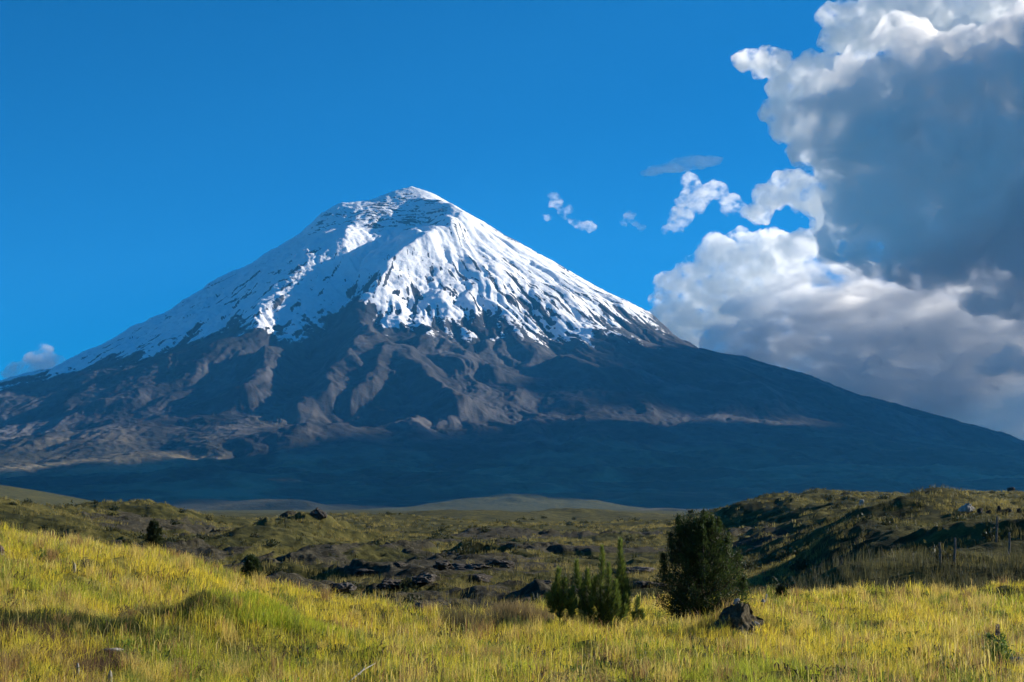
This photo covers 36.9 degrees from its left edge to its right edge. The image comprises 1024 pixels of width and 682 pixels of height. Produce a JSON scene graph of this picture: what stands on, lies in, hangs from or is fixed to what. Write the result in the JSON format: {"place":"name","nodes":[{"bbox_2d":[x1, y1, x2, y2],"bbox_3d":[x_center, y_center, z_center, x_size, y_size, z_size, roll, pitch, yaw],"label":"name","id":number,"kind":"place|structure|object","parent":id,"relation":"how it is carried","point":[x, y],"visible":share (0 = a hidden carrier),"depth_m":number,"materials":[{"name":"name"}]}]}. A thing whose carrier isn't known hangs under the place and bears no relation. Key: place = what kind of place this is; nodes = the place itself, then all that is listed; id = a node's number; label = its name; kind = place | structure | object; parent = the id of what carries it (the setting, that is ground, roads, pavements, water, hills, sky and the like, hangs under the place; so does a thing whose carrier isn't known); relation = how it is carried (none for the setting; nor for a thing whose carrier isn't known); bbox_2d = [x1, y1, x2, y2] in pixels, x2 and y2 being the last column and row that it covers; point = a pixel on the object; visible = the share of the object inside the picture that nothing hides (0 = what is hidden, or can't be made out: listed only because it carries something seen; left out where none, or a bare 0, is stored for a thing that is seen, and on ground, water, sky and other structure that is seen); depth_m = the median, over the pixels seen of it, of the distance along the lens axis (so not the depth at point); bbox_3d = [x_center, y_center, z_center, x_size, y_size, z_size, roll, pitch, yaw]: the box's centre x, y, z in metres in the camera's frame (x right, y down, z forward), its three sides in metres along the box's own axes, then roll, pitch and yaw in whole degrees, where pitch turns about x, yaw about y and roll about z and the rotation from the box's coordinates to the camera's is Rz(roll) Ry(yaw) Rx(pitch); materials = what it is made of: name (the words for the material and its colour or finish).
{"place":"outdoors","nodes":[
{"label":"outdoors","id":0,"kind":"place"},
{"bbox_2d":[0,186,1023,510],"bbox_3d":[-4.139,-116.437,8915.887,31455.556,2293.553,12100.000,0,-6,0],"label":"volcano","id":1,"kind":"structure","parent":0,"point":[406,346],"depth_m":7307.02},
{"bbox_2d":[0,485,1023,681],"bbox_3d":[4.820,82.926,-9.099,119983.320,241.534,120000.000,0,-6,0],"label":"ground","id":2,"kind":"structure","parent":0,"point":[383,557],"depth_m":125.79,"materials":[{"name":"green plant"}]},
{"bbox_2d":[80,554,91,567],"bbox_3d":[-10.053,5.254,36.158,0.309,0.480,0.319,-4,-8,35],"label":"weed","id":3,"kind":"object","parent":2,"relation":"on","point":[85,562],"visible":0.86,"depth_m":36.15,"materials":[{"name":"green plant"}]},
{"bbox_2d":[103,648,122,651],"bbox_3d":[-6.448,4.987,24.786,0.346,0.085,0.377,-1,-6,6],"label":"stone","id":4,"kind":"object","parent":2,"relation":"on","point":[108,649],"visible":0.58,"depth_m":24.66,"materials":[{"name":"grey stone"}]},
{"bbox_2d":[117,603,130,619],"bbox_3d":[-7.336,5.192,29.116,0.337,0.466,0.297,0,-6,0],"label":"weed","id":5,"kind":"object","parent":2,"relation":"on","point":[125,612],"visible":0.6,"depth_m":29.10,"materials":[{"name":"green plant"}]},
{"bbox_2d":[122,538,134,547],"bbox_3d":[-12.317,6.567,49.078,0.548,0.530,0.612,0,-6,0],"label":"shrub","id":6,"kind":"object","parent":2,"relation":"on","point":[127,541],"visible":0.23,"depth_m":49.02,"materials":[{"name":"green plant"}]},
{"bbox_2d":[144,519,163,550],"bbox_3d":[-11.682,6.503,50.085,0.727,1.414,0.744,0,-6,0],"label":"young conifer","id":7,"kind":"object","parent":2,"relation":"on","point":[154,530],"visible":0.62,"depth_m":50.00,"materials":[{"name":"green plant"}]},
{"bbox_2d":[240,553,264,582],"bbox_3d":[-7.643,6.730,45.054,0.958,1.021,1.038,0,-6,0],"label":"shrub","id":8,"kind":"object","parent":2,"relation":"on","point":[252,562],"visible":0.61,"depth_m":44.94,"materials":[{"name":"green plant"}]},
{"bbox_2d":[309,507,326,518],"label":"rock","id":9,"kind":"object","parent":2,"relation":"on","point":[317,513],"visible":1,"depth_m":186.84,"materials":[{"name":"stone"}]},
{"bbox_2d":[329,582,356,591],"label":"lava rock","id":10,"kind":"object","parent":2,"relation":"on","point":[345,587],"visible":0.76,"depth_m":76.95,"materials":[{"name":"grey stone"}]},
{"bbox_2d":[353,569,376,575],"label":"lava rock","id":11,"kind":"object","parent":2,"relation":"on","point":[362,572],"visible":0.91,"depth_m":94.85,"materials":[{"name":"stone"}]},
{"bbox_2d":[376,578,403,588],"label":"lava rock","id":12,"kind":"object","parent":2,"relation":"on","point":[389,583],"visible":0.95,"depth_m":81.17,"materials":[{"name":"stone"}]},
{"bbox_2d":[393,562,407,566],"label":"lava rock","id":13,"kind":"object","parent":2,"relation":"on","point":[397,564],"visible":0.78,"depth_m":110.11,"materials":[{"name":"stone"}]},
{"bbox_2d":[408,602,423,612],"bbox_3d":[-2.265,6.405,36.437,0.459,0.421,0.528,3,-7,-29],"label":"rock","id":14,"kind":"object","parent":2,"relation":"on","point":[419,605],"visible":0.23,"depth_m":36.38,"materials":[{"name":"grey stone"}]},
{"bbox_2d":[406,573,436,582],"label":"lava rock","id":15,"kind":"object","parent":2,"relation":"on","point":[424,578],"visible":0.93,"depth_m":81.56,"materials":[{"name":"grey stone"}]},
{"bbox_2d":[432,560,453,569],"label":"lava rock","id":16,"kind":"object","parent":2,"relation":"on","point":[443,565],"visible":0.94,"depth_m":101.29,"materials":[{"name":"stone"}]},
{"bbox_2d":[451,563,489,569],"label":"lava rock","id":17,"kind":"object","parent":2,"relation":"on","point":[457,566],"visible":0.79,"depth_m":111.00,"materials":[{"name":"grey stone"}]},
{"bbox_2d":[456,574,492,582],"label":"lava rock","id":18,"kind":"object","parent":2,"relation":"on","point":[482,577],"visible":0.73,"depth_m":86.24,"materials":[{"name":"stone"}]},
{"bbox_2d":[487,559,513,567],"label":"lava rock","id":19,"kind":"object","parent":2,"relation":"on","point":[503,564],"visible":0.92,"depth_m":115.11,"materials":[{"name":"stone"}]},
{"bbox_2d":[0,520,1023,681],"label":"grass","id":20,"kind":"structure","parent":2,"relation":"on","point":[54,628],"depth_m":27.74,"materials":[{"name":"plant"}]},
{"bbox_2d":[0,484,1023,611],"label":"undergrowth","id":21,"kind":"object","parent":2,"relation":"on","point":[984,558],"visible":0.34,"depth_m":107.55,"materials":[{"name":"green plant"}]},
{"bbox_2d":[543,566,579,624],"bbox_3d":[1.086,5.617,33.782,0.863,1.410,0.569,0,-6,0],"label":"pine sapling","id":22,"kind":"object","parent":2,"relation":"on","point":[557,599],"visible":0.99,"depth_m":33.71,"materials":[{"name":"green plant"}]},
{"bbox_2d":[565,544,628,630],"bbox_3d":[1.883,5.548,34.096,1.522,2.117,0.666,0,-6,0],"label":"pine sapling","id":23,"kind":"object","parent":2,"relation":"on","point":[603,605],"visible":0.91,"depth_m":34.03,"materials":[{"name":"green plant"}]},
{"bbox_2d":[611,536,634,628],"bbox_3d":[2.479,5.472,34.713,0.634,2.136,0.638,0,-6,0],"label":"pine sapling","id":24,"kind":"object","parent":2,"relation":"on","point":[621,575],"visible":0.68,"depth_m":34.71,"materials":[{"name":"green plant"}]},
{"bbox_2d":[630,595,646,625],"bbox_3d":[2.798,6.072,34.017,0.448,0.954,0.320,0,-6,0],"label":"pine sapling","id":25,"kind":"object","parent":2,"relation":"on","point":[637,611],"visible":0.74,"depth_m":34.02,"materials":[{"name":"green plant"}]},
{"bbox_2d":[625,566,653,573],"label":"lava rock","id":26,"kind":"object","parent":2,"relation":"on","point":[640,569],"visible":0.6,"depth_m":106.83,"materials":[{"name":"grey stone"}]},
{"bbox_2d":[632,581,665,587],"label":"lava rock","id":27,"kind":"object","parent":2,"relation":"on","point":[643,584],"visible":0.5,"depth_m":76.20,"materials":[{"name":"stone"}]},
{"bbox_2d":[649,507,757,621],"bbox_3d":[4.472,5.285,36.233,2.569,2.734,2.518,0,-6,0],"label":"conifer","id":28,"kind":"object","parent":2,"relation":"on","point":[699,540],"visible":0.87,"depth_m":35.90,"materials":[{"name":"green plant"}]},
{"bbox_2d":[708,602,763,636],"bbox_3d":[4.698,5.809,32.025,0.948,0.754,1.235,-4,-8,34],"label":"rock","id":29,"kind":"object","parent":2,"relation":"on","point":[741,616],"visible":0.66,"depth_m":31.75,"materials":[{"name":"stone"}]},
{"bbox_2d":[733,598,739,604],"bbox_3d":[4.684,5.430,31.985,0.134,0.146,0.133,5,-8,-39],"label":"stone","id":30,"kind":"object","parent":29,"relation":"on","point":[736,600],"visible":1,"depth_m":31.95,"materials":[{"name":"grey stone"}]},
{"bbox_2d":[751,621,759,625],"bbox_3d":[5.036,5.842,31.739,0.160,0.098,0.130,-6,-9,43],"label":"stone","id":31,"kind":"object","parent":29,"relation":"on","point":[754,623],"visible":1,"depth_m":31.71,"materials":[{"name":"grey stone"}]},
{"bbox_2d":[772,583,789,600],"bbox_3d":[7.531,7.118,42.968,0.615,0.715,0.648,0,-6,0],"label":"shrub","id":32,"kind":"object","parent":2,"relation":"on","point":[780,589],"visible":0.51,"depth_m":42.93,"materials":[{"name":"green plant"}]},
{"bbox_2d":[938,543,941,565],"bbox_3d":[16.709,8.379,59.923,0.132,1.013,0.108,-3,-3,-18],"label":"fence post","id":33,"kind":"object","parent":2,"relation":"on","point":[940,555],"visible":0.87,"depth_m":59.90,"materials":[{"name":"grey wood"}]},
{"bbox_2d":[953,538,955,564],"bbox_3d":[17.282,8.266,59.950,0.148,1.163,0.114,-1,-6,5],"label":"fence post","id":34,"kind":"object","parent":2,"relation":"on","point":[954,555],"visible":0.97,"depth_m":59.91,"materials":[{"name":"grey wood"}]},
{"bbox_2d":[958,503,974,512],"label":"rock","id":35,"kind":"object","parent":2,"relation":"on","point":[967,508],"visible":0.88,"depth_m":115.93,"materials":[{"name":"stone"}]},
{"bbox_2d":[977,508,982,513],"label":"rock","id":36,"kind":"object","parent":2,"relation":"on","point":[979,510],"visible":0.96,"depth_m":113.57,"materials":[{"name":"stone"}]},
{"bbox_2d":[995,516,997,541],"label":"fence post","id":37,"kind":"object","parent":2,"relation":"on","point":[996,533],"visible":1,"depth_m":65.47,"materials":[{"name":"grey wood"}]},
{"bbox_2d":[978,624,1014,664],"bbox_3d":[7.979,5.023,25.166,0.585,0.760,0.603,0,-6,0],"label":"lupine plant","id":38,"kind":"object","parent":2,"relation":"on","point":[1003,644],"visible":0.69,"depth_m":25.17,"materials":[{"name":"green plant"}]},
{"bbox_2d":[1008,532,1010,553],"bbox_3d":[20.232,8.296,62.453,0.132,1.013,0.108,0,-4,-17],"label":"fence post","id":39,"kind":"object","parent":2,"relation":"on","point":[1009,542],"visible":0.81,"depth_m":62.43,"materials":[{"name":"grey wood"}]},
{"bbox_2d":[0,0,1023,439],"label":"sky","id":40,"kind":"structure","parent":0,"point":[832,191],"materials":[{"name":"blue"}]},
{"bbox_2d":[1009,656,1022,666],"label":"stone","id":41,"kind":"object","parent":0,"point":[1016,661],"visible":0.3,"depth_m":24.89,"materials":[{"name":"beige stone"}]}
]}

